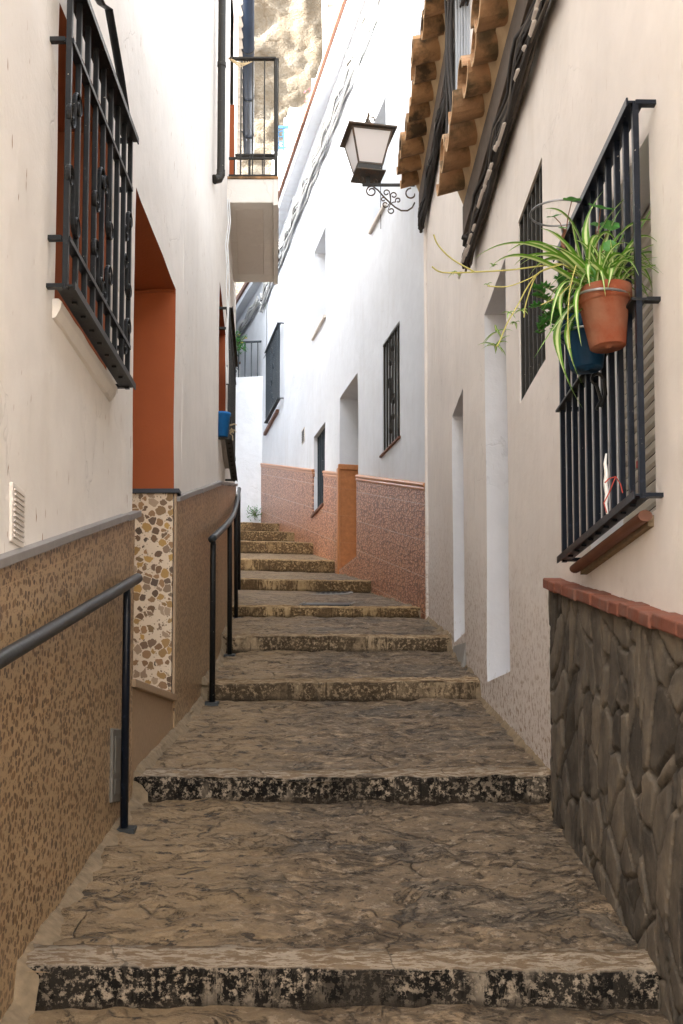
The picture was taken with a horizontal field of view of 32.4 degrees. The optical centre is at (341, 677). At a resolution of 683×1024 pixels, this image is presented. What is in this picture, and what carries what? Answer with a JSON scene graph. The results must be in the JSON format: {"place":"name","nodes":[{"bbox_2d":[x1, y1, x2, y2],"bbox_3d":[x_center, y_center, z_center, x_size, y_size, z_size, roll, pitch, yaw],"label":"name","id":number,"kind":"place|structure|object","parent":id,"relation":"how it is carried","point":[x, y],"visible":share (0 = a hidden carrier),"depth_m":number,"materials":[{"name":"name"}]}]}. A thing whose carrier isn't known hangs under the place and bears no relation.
{"place":"outdoors","nodes":[
{"label":"outdoors","id":0,"kind":"place"},
{"bbox_2d":[236,0,322,295],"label":"cliff","id":1,"kind":"structure","parent":0,"point":[288,33],"depth_m":43.47,"materials":[{"name":"beige stone"}]},
{"bbox_2d":[26,531,669,1023],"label":"path","id":2,"kind":"structure","parent":0,"point":[356,873],"depth_m":4.21,"materials":[{"name":"beige stone"}]},
{"bbox_2d":[0,600,233,1023],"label":"kerb","id":3,"kind":"structure","parent":2,"relation":"on","point":[21,1009],"depth_m":3.86,"materials":[{"name":"beige concrete"}]},
{"bbox_2d":[0,573,142,833],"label":"handrail","id":4,"kind":"object","parent":3,"relation":"on","point":[15,650],"visible":0.88,"depth_m":4.46,"materials":[{"name":"grey metal"}]},
{"bbox_2d":[205,487,240,705],"bbox_3d":[-0.893,-0.921,9.651,0.131,2.583,5.412,0,-4,-3],"label":"handrail","id":5,"kind":"object","parent":2,"relation":"on","point":[235,515],"visible":0.95,"depth_m":8.41,"materials":[{"name":"grey metal"}]},
{"bbox_2d":[235,376,262,522],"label":"retaining wall","id":6,"kind":"structure","parent":2,"relation":"on","point":[248,437],"depth_m":20.82,"materials":[{"name":"white paint"}]},
{"bbox_2d":[236,340,261,376],"bbox_3d":[-2.290,-5.678,21.100,1.836,0.690,0.075,0,-4,6],"label":"terrace railing","id":7,"kind":"object","parent":6,"relation":"on","point":[257,342],"visible":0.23,"depth_m":21.05,"materials":[{"name":"grey metal"}]},
{"bbox_2d":[236,331,247,354],"bbox_3d":[-1.920,-5.940,20.903,0.537,0.383,0.548,0,-4,0],"label":"flowering plant","id":8,"kind":"object","parent":7,"relation":"on","point":[240,344],"visible":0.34,"depth_m":20.86,"materials":[{"name":"green plant"}]},
{"bbox_2d":[246,504,261,520],"bbox_3d":[-1.518,-2.875,20.549,0.317,0.265,0.344,0,-4,0],"label":"weed","id":9,"kind":"object","parent":2,"relation":"on","point":[255,512],"visible":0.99,"depth_m":20.54,"materials":[{"name":"green plant"}]},
{"bbox_2d":[241,522,278,530],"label":"stone step","id":10,"kind":"object","parent":2,"relation":"on","point":[249,526],"visible":0.28,"depth_m":18.64,"materials":[{"name":"brown stone"}]},
{"bbox_2d":[241,531,294,541],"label":"stone step","id":11,"kind":"object","parent":2,"relation":"on","point":[264,536],"visible":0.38,"depth_m":17.18,"materials":[{"name":"beige stone"}]},
{"bbox_2d":[241,541,312,554],"bbox_3d":[-1.251,-1.690,15.711,1.899,0.312,0.183,1,-4,-10],"label":"stone step","id":12,"kind":"object","parent":2,"relation":"on","point":[268,547],"visible":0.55,"depth_m":15.70,"materials":[{"name":"beige stone"}]},
{"bbox_2d":[241,558,334,572],"bbox_3d":[-0.900,-1.315,14.316,1.790,0.311,0.180,1,-4,-10],"label":"stone step","id":13,"kind":"object","parent":2,"relation":"on","point":[302,565],"visible":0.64,"depth_m":14.28,"materials":[{"name":"beige stone"}]},
{"bbox_2d":[241,578,370,592],"bbox_3d":[-0.439,-0.922,12.487,1.642,0.279,0.181,1,-4,-7],"label":"stone step","id":14,"kind":"object","parent":2,"relation":"on","point":[353,586],"visible":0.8,"depth_m":12.42,"materials":[{"name":"beige stone"}]},
{"bbox_2d":[232,605,419,617],"bbox_3d":[-0.120,-0.544,10.709,1.766,0.257,0.186,0,-4,0],"label":"stone step","id":15,"kind":"object","parent":2,"relation":"on","point":[288,611],"visible":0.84,"depth_m":10.63,"materials":[{"name":"beige stone"}]},
{"bbox_2d":[299,602,354,605],"bbox_3d":[-0.130,-0.685,10.983,0.520,0.072,0.224,0,-4,0],"label":"valve cover","id":16,"kind":"object","parent":2,"relation":"on","point":[327,604],"visible":0.91,"depth_m":10.88,"materials":[{"name":"grey metal"}]},
{"bbox_2d":[316,591,352,594],"bbox_3d":[-0.192,-0.885,12.373,0.630,0.161,0.620,0,-4,0],"label":"manhole cover","id":17,"kind":"object","parent":2,"relation":"on","point":[337,593],"visible":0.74,"depth_m":12.18,"materials":[{"name":"grey metal"}]},
{"bbox_2d":[223,633,449,653],"bbox_3d":[-0.025,-0.202,8.705,1.728,0.263,0.149,0,-4,0],"label":"stone step","id":18,"kind":"object","parent":2,"relation":"on","point":[336,642],"visible":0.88,"depth_m":8.64,"materials":[{"name":"beige stone"}]},
{"bbox_2d":[133,766,550,805],"bbox_3d":[0.021,0.508,4.973,1.785,0.270,0.157,0,-4,0],"label":"stone step","id":19,"kind":"object","parent":2,"relation":"on","point":[423,786],"visible":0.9,"depth_m":4.91,"materials":[{"name":"black stone"}]},
{"bbox_2d":[260,0,425,618],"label":"house","id":20,"kind":"structure","parent":2,"relation":"on","point":[342,464],"depth_m":13.89,"materials":[{"name":"white paint"}]},
{"bbox_2d":[264,303,266,357],"bbox_3d":[-1.323,-6.015,20.409,0.015,0.955,0.116,2,-5,-29],"label":"cable","id":21,"kind":"object","parent":20,"relation":"attached to","point":[266,327],"visible":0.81,"depth_m":20.37,"materials":[{"name":"white plastic"}]},
{"bbox_2d":[259,0,384,312],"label":"cable bundle","id":22,"kind":"object","parent":20,"relation":"attached to","point":[373,10],"visible":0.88,"depth_m":14.99,"materials":[{"name":"white plastic"}]},
{"bbox_2d":[340,110,414,213],"bbox_3d":[0.355,-4.885,11.158,0.671,1.026,0.460,1,-4,-11],"label":"wall lantern","id":23,"kind":"object","parent":20,"relation":"attached to","point":[365,144],"depth_m":11.02,"materials":[{"name":"glass"}]},
{"bbox_2d":[380,187,380,228],"bbox_3d":[0.413,-5.011,12.386,0.007,0.592,0.008,0,-4,0],"label":"cable","id":24,"kind":"object","parent":20,"relation":"attached to","point":[380,207],"visible":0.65,"depth_m":12.38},
{"bbox_2d":[397,343,399,436],"bbox_3d":[0.670,-2.907,11.924,0.030,1.166,0.697,1,-4,-12],"label":"window pane","id":25,"kind":"structure","parent":20,"relation":"in","point":[399,343],"depth_m":12.24,"materials":[{"name":"grey glass"}]},
{"bbox_2d":[412,0,423,36],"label":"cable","id":26,"kind":"object","parent":20,"relation":"attached to","point":[417,12],"visible":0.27,"depth_m":11.06,"materials":[{"name":"white plastic"}]},
{"bbox_2d":[207,676,479,701],"bbox_3d":[0.031,0.125,7.147,1.678,0.272,0.150,0,-4,0],"label":"stone step","id":27,"kind":"object","parent":2,"relation":"on","point":[406,689],"visible":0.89,"depth_m":7.08,"materials":[{"name":"beige stone"}]},
{"bbox_2d":[26,944,661,1010],"bbox_3d":[0.025,0.890,3.276,1.846,0.274,0.153,0,-4,0],"label":"stone step","id":28,"kind":"object","parent":2,"relation":"on","point":[88,977],"visible":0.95,"depth_m":3.22,"materials":[{"name":"black stone"}]},
{"bbox_2d":[280,531,552,813],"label":"kerb","id":29,"kind":"structure","parent":2,"relation":"on","point":[517,738],"depth_m":6.57,"materials":[{"name":"beige concrete"}]},
{"bbox_2d":[396,0,486,673],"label":"house","id":30,"kind":"structure","parent":2,"relation":"on","point":[449,479],"depth_m":8.92,"materials":[{"name":"beige paint"}]},
{"bbox_2d":[418,0,469,232],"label":"cable bundle","id":31,"kind":"object","parent":30,"relation":"attached to","point":[431,163],"visible":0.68,"depth_m":9.53,"materials":[{"name":"black plastic"}]},
{"bbox_2d":[444,0,469,133],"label":"cable bundle","id":32,"kind":"object","parent":30,"relation":"attached to","point":[457,17],"visible":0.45,"depth_m":7.54,"materials":[{"name":"grey plastic"}]},
{"label":"ground","id":33,"kind":"structure","parent":0,"visible":0},
{"bbox_2d":[0,0,278,1021],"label":"house","id":34,"kind":"structure","parent":33,"relation":"on","point":[124,186],"depth_m":4.35,"materials":[{"name":"beige paint"}]},
{"bbox_2d":[109,728,120,802],"bbox_3d":[-0.862,0.342,4.565,0.018,0.280,0.290,0,-4,1],"label":"meter box door","id":35,"kind":"structure","parent":34,"relation":"in","point":[115,734],"depth_m":4.45,"materials":[{"name":"grey metal"}]},
{"bbox_2d":[218,411,230,436],"bbox_3d":[-0.839,-1.784,8.315,0.116,0.169,0.116,0,-4,0],"label":"plant pot","id":36,"kind":"object","parent":34,"relation":"on","point":[223,421],"visible":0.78,"depth_m":8.28,"materials":[{"name":"blue plastic"}]},
{"bbox_2d":[225,199,230,383],"bbox_3d":[-0.772,-2.616,7.963,0.039,1.280,0.009,0,-4,0],"label":"cable","id":37,"kind":"object","parent":34,"relation":"attached to","point":[227,325],"visible":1,"depth_m":7.96,"materials":[{"name":"white plastic"}]},
{"bbox_2d":[230,423,236,440],"bbox_3d":[-0.777,-1.751,8.416,0.056,0.141,0.102,0,-4,0],"label":"twine knot","id":38,"kind":"object","parent":34,"relation":"attached to","point":[231,430],"visible":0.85,"depth_m":8.41,"materials":[{"name":"fabric"}]},
{"bbox_2d":[228,58,251,67],"bbox_3d":[-0.839,-5.081,9.718,0.218,0.102,0.028,0,-4,0],"label":"rope","id":39,"kind":"object","parent":34,"relation":"attached to","point":[238,64],"visible":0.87,"depth_m":9.71,"materials":[{"name":"fabric"}]},
{"bbox_2d":[237,0,254,173],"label":"house","id":40,"kind":"structure","parent":33,"relation":"on","point":[246,47],"depth_m":22.61,"materials":[{"name":"white paint"}]},
{"bbox_2d":[436,0,682,1023],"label":"house","id":41,"kind":"structure","parent":33,"relation":"on","point":[578,632],"depth_m":4.12,"materials":[{"name":"beige paint"}]},
{"bbox_2d":[458,0,549,278],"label":"cable bundle","id":42,"kind":"object","parent":41,"relation":"attached to","point":[523,47],"visible":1,"depth_m":5.81,"materials":[{"name":"black plastic"}]},
{"bbox_2d":[432,190,660,406],"bbox_3d":[0.645,-1.123,3.490,0.772,0.726,0.299,0,-4,0],"label":"potted spider plant","id":43,"kind":"object","parent":41,"relation":"attached to","point":[604,314],"visible":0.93,"depth_m":3.44,"materials":[{"name":"green plant"}]},
{"bbox_2d":[529,274,604,373],"bbox_3d":[0.720,-1.123,3.731,0.277,0.291,0.194,1,-4,-19],"label":"potted succulent","id":44,"kind":"object","parent":41,"relation":"on","point":[586,360],"visible":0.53,"depth_m":3.70,"materials":[{"name":"blue ceramic"}]},
{"bbox_2d":[603,453,622,513],"bbox_3d":[0.799,-0.572,3.470,0.059,0.181,0.025,0,-4,0],"label":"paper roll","id":45,"kind":"object","parent":41,"relation":"attached to","point":[605,485],"visible":1,"depth_m":3.46,"materials":[{"name":"white paper"}]},
{"bbox_2d":[624,231,655,515],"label":"roller shutter","id":46,"kind":"structure","parent":41,"relation":"in","point":[650,231],"depth_m":4.01,"materials":[{"name":"grey plastic"}]},
{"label":"pavement","id":47,"kind":"structure","parent":0,"visible":0},
{"bbox_2d":[236,282,262,376],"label":"house","id":48,"kind":"structure","parent":47,"relation":"on","point":[249,292],"depth_m":21.75,"materials":[{"name":"white paint"}]},
{"bbox_2d":[236,296,259,338],"bbox_3d":[-2.009,-6.646,22.747,0.087,0.249,3.406,1,-4,-18],"label":"cable bundle","id":49,"kind":"object","parent":48,"relation":"attached to","point":[252,309],"visible":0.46,"depth_m":21.80,"materials":[{"name":"grey plastic"}]},
{"bbox_2d":[272,118,288,186],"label":"house","id":50,"kind":"structure","parent":47,"relation":"on","point":[283,157],"depth_m":26.95,"materials":[{"name":"white paint"}]},
{"bbox_2d":[312,0,335,88],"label":"house","id":51,"kind":"structure","parent":50,"relation":"on","point":[327,7],"depth_m":31.33,"materials":[{"name":"white paint"}]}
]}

